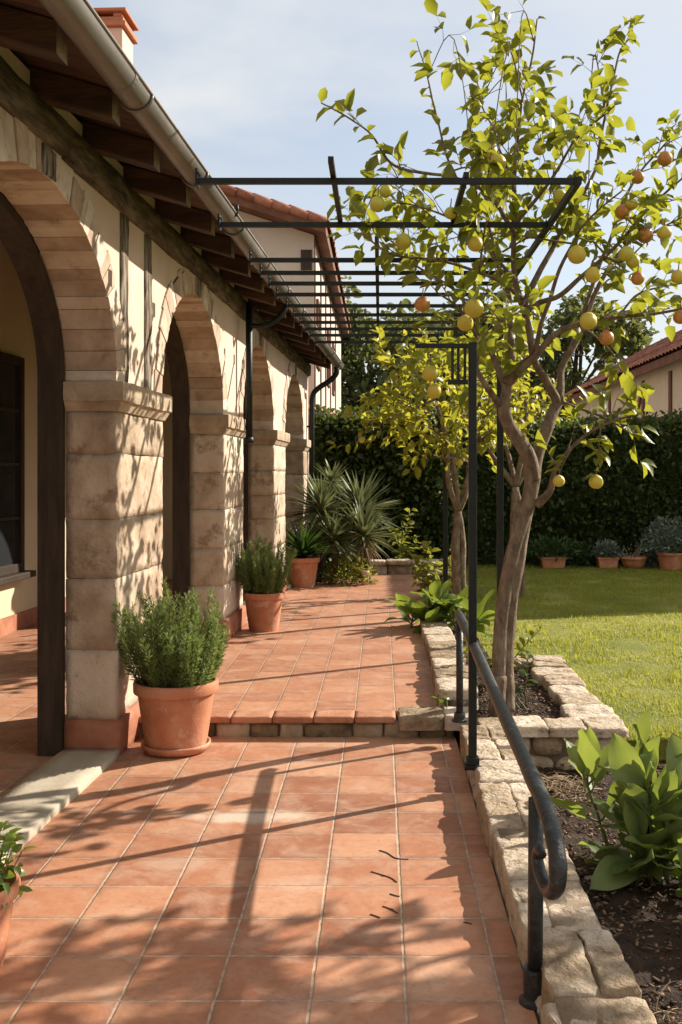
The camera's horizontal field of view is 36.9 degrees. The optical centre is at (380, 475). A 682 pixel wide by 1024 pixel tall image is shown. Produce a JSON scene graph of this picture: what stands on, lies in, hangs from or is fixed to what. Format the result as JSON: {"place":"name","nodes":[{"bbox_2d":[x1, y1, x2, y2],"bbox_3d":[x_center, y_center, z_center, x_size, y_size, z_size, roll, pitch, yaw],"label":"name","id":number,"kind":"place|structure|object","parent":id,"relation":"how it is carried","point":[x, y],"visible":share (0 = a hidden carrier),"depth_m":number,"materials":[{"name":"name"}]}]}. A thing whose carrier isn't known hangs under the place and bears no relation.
{"place":"outdoors","nodes":[
{"label":"outdoors","id":0,"kind":"place"},
{"bbox_2d":[0,736,537,1023],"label":"terrace","id":1,"kind":"structure","parent":0,"point":[227,880],"depth_m":4.01,"materials":[{"name":"tile"}]},
{"bbox_2d":[0,821,36,972],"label":"potted herb","id":2,"kind":"object","parent":1,"relation":"on","point":[12,888],"visible":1,"depth_m":3.38,"materials":[{"name":"plant"}]},
{"bbox_2d":[110,575,231,756],"bbox_3d":[-1.258,1.121,6.121,0.720,1.037,0.850,0,0,-35],"label":"potted rosemary","id":3,"kind":"object","parent":1,"relation":"on","point":[175,684],"visible":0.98,"depth_m":5.97,"materials":[{"name":"plant"}]},
{"bbox_2d":[139,706,467,736],"bbox_3d":[-0.572,1.627,6.554,2.356,0.246,0.337,0,0,0],"label":"step","id":4,"kind":"object","parent":1,"relation":"on","point":[422,721],"visible":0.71,"depth_m":6.45,"materials":[{"name":"tile"}]},
{"bbox_2d":[371,871,396,881],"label":"fallen twig","id":5,"kind":"object","parent":1,"relation":"on","point":[384,875],"visible":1,"depth_m":4.21,"materials":[{"name":"brown wood"}]},
{"bbox_2d":[379,850,408,859],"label":"fallen twig","id":6,"kind":"object","parent":1,"relation":"on","point":[395,857],"visible":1,"depth_m":4.40,"materials":[{"name":"brown wood"}]},
{"bbox_2d":[212,574,440,717],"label":"terrace","id":7,"kind":"structure","parent":0,"point":[335,646],"depth_m":8.54,"materials":[{"name":"tile"}]},
{"bbox_2d":[0,0,343,862],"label":"portico house","id":8,"kind":"structure","parent":7,"relation":"on","point":[160,350],"depth_m":6.22,"materials":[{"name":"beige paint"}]},
{"bbox_2d":[0,351,35,584],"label":"window","id":9,"kind":"structure","parent":8,"relation":"in","point":[12,367],"depth_m":10.81,"materials":[{"name":"black glass"}]},
{"bbox_2d":[235,529,296,631],"bbox_3d":[-1.170,1.019,10.049,0.682,1.002,0.756,0,0,30],"label":"potted rosemary","id":10,"kind":"object","parent":7,"relation":"on","point":[262,581],"visible":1,"depth_m":9.91,"materials":[{"name":"plant"}]},
{"bbox_2d":[285,518,344,587],"bbox_3d":[-1.063,1.015,14.010,1.260,1.010,1.377,0,0,-25],"label":"potted lily","id":11,"kind":"object","parent":7,"relation":"on","point":[304,565],"visible":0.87,"depth_m":13.85,"materials":[{"name":"ceramic"}]},
{"bbox_2d":[285,472,357,581],"bbox_3d":[-0.854,0.750,14.614,1.227,1.674,1.298,0,0,0],"label":"yucca plant","id":12,"kind":"object","parent":7,"relation":"on","point":[321,497],"visible":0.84,"depth_m":14.51,"materials":[{"name":"green plant"}]},
{"bbox_2d":[312,554,330,581],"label":"shrub","id":13,"kind":"object","parent":7,"relation":"on","point":[325,568],"visible":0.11,"depth_m":14.63,"materials":[{"name":"green plant"}]},
{"bbox_2d":[299,507,366,584],"bbox_3d":[-0.657,1.006,14.306,1.022,1.170,0.966,0,0,29],"label":"yucca plant","id":14,"kind":"object","parent":7,"relation":"on","point":[333,526],"visible":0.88,"depth_m":14.22,"materials":[{"name":"green plant"}]},
{"bbox_2d":[310,547,356,579],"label":"shrub","id":15,"kind":"object","parent":7,"relation":"on","point":[329,555],"visible":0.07,"depth_m":14.93,"materials":[{"name":"green plant"}]},
{"bbox_2d":[322,550,379,585],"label":"shrub","id":16,"kind":"object","parent":7,"relation":"on","point":[345,574],"visible":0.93,"depth_m":14.22,"materials":[{"name":"green plant"}]},
{"bbox_2d":[318,468,400,575],"bbox_3d":[-0.296,0.720,15.014,1.392,1.734,1.424,0,0,0],"label":"yucca plant","id":17,"kind":"object","parent":7,"relation":"on","point":[364,494],"visible":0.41,"depth_m":14.89,"materials":[{"name":"green plant"}]},
{"bbox_2d":[327,493,402,582],"bbox_3d":[-0.201,0.917,14.509,1.237,1.348,1.302,0,0,0],"label":"yucca plant","id":18,"kind":"object","parent":7,"relation":"on","point":[367,542],"visible":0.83,"depth_m":14.41,"materials":[{"name":"green plant"}]},
{"bbox_2d":[361,570,368,584],"bbox_3d":[-0.210,1.420,14.200,0.124,0.200,0.124,0,0,0],"label":"clay pot","id":19,"kind":"object","parent":7,"relation":"on","point":[363,572],"visible":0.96,"depth_m":14.15,"materials":[{"name":"orange ceramic"}]},
{"bbox_2d":[432,695,450,706],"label":"garden weed","id":20,"kind":"object","parent":7,"relation":"on","point":[440,701],"visible":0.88,"depth_m":6.70,"materials":[{"name":"green plant"}]},
{"bbox_2d":[88,0,681,406],"label":"sky","id":21,"kind":"structure","parent":0,"point":[241,81],"materials":[{"name":"blue"}]},
{"bbox_2d":[412,571,681,1023],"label":"flower bed","id":22,"kind":"object","parent":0,"point":[650,968],"visible":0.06,"depth_m":4.20,"materials":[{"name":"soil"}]},
{"bbox_2d":[306,459,350,565],"bbox_3d":[-0.734,0.656,15.583,0.818,1.858,0.942,0,0,-29],"label":"yucca plant","id":23,"kind":"object","parent":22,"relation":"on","point":[334,473],"visible":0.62,"depth_m":15.55,"materials":[{"name":"green plant"}]},
{"bbox_2d":[308,399,464,567],"bbox_3d":[0.044,0.218,17.661,2.828,3.073,1.672,0,0,0],"label":"hedge","id":24,"kind":"object","parent":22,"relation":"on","point":[423,494],"visible":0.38,"depth_m":17.27,"materials":[{"name":"green plant"}]},
{"bbox_2d":[195,156,581,659],"bbox_3d":[0.089,0.000,8.453,2.162,3.200,6.765,0,0,0],"label":"pergola","id":25,"kind":"object","parent":22,"relation":"on","point":[465,180],"visible":0.6,"depth_m":7.76,"materials":[{"name":"black metal"}]},
{"bbox_2d":[356,559,450,576],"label":"stone kerb wall","id":26,"kind":"structure","parent":22,"relation":"on","point":[394,566],"depth_m":15.75,"materials":[{"name":"stone"}]},
{"bbox_2d":[387,508,420,558],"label":"leafy stems","id":27,"kind":"object","parent":22,"relation":"on","point":[402,548],"visible":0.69,"depth_m":16.31,"materials":[{"name":"green plant"}]},
{"bbox_2d":[326,317,535,615],"bbox_3d":[0.555,-0.078,11.004,2.293,3.234,2.439,0,0,0],"label":"fruit tree","id":28,"kind":"object","parent":22,"relation":"on","point":[406,410],"visible":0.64,"depth_m":10.91,"materials":[{"name":"green plant"}]},
{"bbox_2d":[410,541,451,593],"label":"leafy stems","id":29,"kind":"object","parent":22,"relation":"on","point":[428,579],"visible":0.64,"depth_m":12.73,"materials":[{"name":"green plant"}]},
{"bbox_2d":[383,578,494,638],"bbox_3d":[0.592,1.338,10.092,1.134,0.678,0.886,0,0,0],"label":"broadleaf plant","id":30,"kind":"object","parent":22,"relation":"on","point":[438,602],"visible":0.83,"depth_m":10.05,"materials":[{"name":"green plant"}]},
{"bbox_2d":[316,0,681,716],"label":"fruit tree","id":31,"kind":"object","parent":22,"relation":"on","point":[486,156],"visible":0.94,"depth_m":6.46,"materials":[{"name":"green plant"}]},
{"bbox_2d":[463,626,546,683],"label":"leafy stems","id":32,"kind":"object","parent":22,"relation":"on","point":[517,646],"visible":0.22,"depth_m":7.86,"materials":[{"name":"green plant"}]},
{"bbox_2d":[515,650,536,710],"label":"leafy stems","id":33,"kind":"object","parent":22,"relation":"on","point":[521,672],"visible":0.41,"depth_m":7.00,"materials":[{"name":"green plant"}]},
{"bbox_2d":[539,760,608,812],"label":"dry stems","id":34,"kind":"object","parent":22,"relation":"on","point":[566,789],"visible":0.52,"depth_m":5.70,"materials":[{"name":"brown plant"}]},
{"bbox_2d":[550,703,681,896],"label":"broadleaf plant","id":35,"kind":"object","parent":22,"relation":"on","point":[641,814],"visible":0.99,"depth_m":4.43,"materials":[{"name":"green plant"}]},
{"bbox_2d":[608,758,664,774],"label":"dry stems","id":36,"kind":"object","parent":22,"relation":"on","point":[659,764],"visible":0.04,"depth_m":6.13,"materials":[{"name":"brown plant"}]},
{"bbox_2d":[649,981,681,1023],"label":"dry stems","id":37,"kind":"object","parent":22,"relation":"on","point":[664,1011],"visible":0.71,"depth_m":3.30,"materials":[{"name":"brown plant"}]},
{"bbox_2d":[677,846,681,865],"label":"broadleaf plant","id":38,"kind":"object","parent":22,"relation":"on","point":[679,850],"visible":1,"depth_m":4.06,"materials":[{"name":"green plant"}]},
{"bbox_2d":[449,562,681,760],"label":"lawn","id":39,"kind":"structure","parent":0,"point":[662,743],"depth_m":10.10,"materials":[{"name":"green plant"}]},
{"bbox_2d":[437,314,592,597],"bbox_3d":[1.647,-0.207,13.515,1.965,3.757,2.269,0,0,-32],"label":"fruit tree","id":40,"kind":"object","parent":39,"relation":"on","point":[513,478],"visible":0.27,"depth_m":13.55,"materials":[{"name":"green plant"}]},
{"bbox_2d":[420,620,628,769],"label":"planter wall","id":41,"kind":"structure","parent":39,"relation":"on","point":[581,706],"depth_m":6.75,"materials":[{"name":"stone"}]},
{"bbox_2d":[526,533,584,567],"bbox_3d":[3.053,1.308,17.993,1.156,0.624,0.726,0,0,0],"label":"planted trough","id":42,"kind":"object","parent":39,"relation":"on","point":[553,561],"visible":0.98,"depth_m":17.89,"materials":[{"name":"ceramic"}]},
{"bbox_2d":[459,407,681,565],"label":"hedge","id":43,"kind":"object","parent":39,"relation":"on","point":[625,504],"visible":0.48,"depth_m":18.54,"materials":[{"name":"green plant"}]},
{"bbox_2d":[560,541,595,566],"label":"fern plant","id":44,"kind":"object","parent":39,"relation":"on","point":[586,548],"visible":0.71,"depth_m":18.11,"materials":[{"name":"green plant"}]},
{"bbox_2d":[589,538,623,567],"bbox_3d":[3.986,1.356,18.011,0.639,0.528,0.546,0,0,0],"label":"planted trough","id":45,"kind":"object","parent":39,"relation":"on","point":[608,558],"visible":1,"depth_m":17.88,"materials":[{"name":"ceramic"}]},
{"bbox_2d":[562,330,681,430],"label":"tiled cottage","id":46,"kind":"structure","parent":39,"relation":"on","point":[657,366],"depth_m":23.92,"materials":[{"name":"paint"}]},
{"bbox_2d":[617,542,647,568],"bbox_3d":[4.426,1.392,17.900,0.527,0.455,0.470,0,0,0],"label":"planted trough","id":47,"kind":"object","parent":39,"relation":"on","point":[633,561],"visible":0.98,"depth_m":17.77,"materials":[{"name":"ceramic"}]},
{"bbox_2d":[633,522,667,566],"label":"shrub","id":48,"kind":"object","parent":39,"relation":"on","point":[649,561],"visible":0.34,"depth_m":18.22,"materials":[{"name":"green plant"}]},
{"bbox_2d":[639,513,681,570],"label":"potted plant","id":49,"kind":"object","parent":39,"relation":"on","point":[669,555],"visible":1,"depth_m":17.48,"materials":[{"name":"plant"}]},
{"label":"ground","id":50,"kind":"structure","parent":0,"visible":0},
{"bbox_2d":[218,185,350,414],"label":"gabled house","id":51,"kind":"structure","parent":50,"relation":"on","point":[294,242],"depth_m":20.40,"materials":[{"name":"paint"}]},
{"bbox_2d":[301,250,311,269],"bbox_3d":[-1.470,-4.300,20.387,0.220,0.400,0.045,0,0,0],"label":"window","id":52,"kind":"structure","parent":51,"relation":"in","point":[304,253],"depth_m":20.37,"materials":[{"name":"glass"}]},
{"bbox_2d":[316,299,320,370],"bbox_3d":[-1.300,-2.950,21.600,0.060,1.400,1.000,0,0,0],"label":"window","id":53,"kind":"structure","parent":51,"relation":"in","point":[318,310],"depth_m":21.10,"materials":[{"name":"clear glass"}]},
{"bbox_2d":[327,331,330,387],"bbox_3d":[-1.300,-2.950,25.800,0.060,1.400,1.000,0,0,0],"label":"window","id":54,"kind":"structure","parent":51,"relation":"in","point":[328,332],"depth_m":25.77,"materials":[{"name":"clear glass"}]},
{"bbox_2d":[332,344,334,395],"bbox_3d":[-1.300,-2.950,28.500,0.060,1.400,1.000,0,0,0],"label":"window","id":55,"kind":"structure","parent":51,"relation":"in","point":[333,345],"depth_m":28.00,"materials":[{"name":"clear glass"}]},
{"bbox_2d":[341,275,461,412],"bbox_3d":[-0.309,-3.068,41.217,7.329,10.666,8.098,0,0,0],"label":"broadleaf tree","id":56,"kind":"object","parent":50,"relation":"on","point":[355,376],"visible":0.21,"depth_m":39.41,"materials":[{"name":"green plant"}]},
{"bbox_2d":[363,309,492,413],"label":"broadleaf tree","id":57,"kind":"object","parent":50,"relation":"on","point":[409,332],"visible":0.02,"depth_m":44.01,"materials":[{"name":"green plant"}]},
{"bbox_2d":[430,297,547,408],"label":"broadleaf tree","id":58,"kind":"object","parent":50,"relation":"on","point":[531,373],"visible":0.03,"depth_m":46.08,"materials":[{"name":"green plant"}]},
{"bbox_2d":[460,725,656,1023],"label":"stone wall","id":59,"kind":"structure","parent":50,"relation":"on","point":[588,976],"depth_m":3.51,"materials":[{"name":"stone"}]},
{"bbox_2d":[415,342,481,769],"bbox_3d":[0.356,0.416,5.350,0.345,2.230,0.090,0,0,0],"label":"trellis post","id":60,"kind":"object","parent":59,"relation":"on","point":[472,760],"visible":0.97,"depth_m":5.33,"materials":[{"name":"black metal"}]},
{"bbox_2d":[452,610,567,1011],"bbox_3d":[0.487,1.246,4.649,0.105,0.815,3.555,0,0,0],"label":"handrail","id":61,"kind":"object","parent":59,"relation":"on","point":[543,821],"visible":0.94,"depth_m":3.18,"materials":[{"name":"black metal"}]},
{"bbox_2d":[485,287,658,422],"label":"broadleaf tree","id":62,"kind":"object","parent":50,"relation":"on","point":[638,340],"visible":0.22,"depth_m":42.78,"materials":[{"name":"green plant"}]}
]}

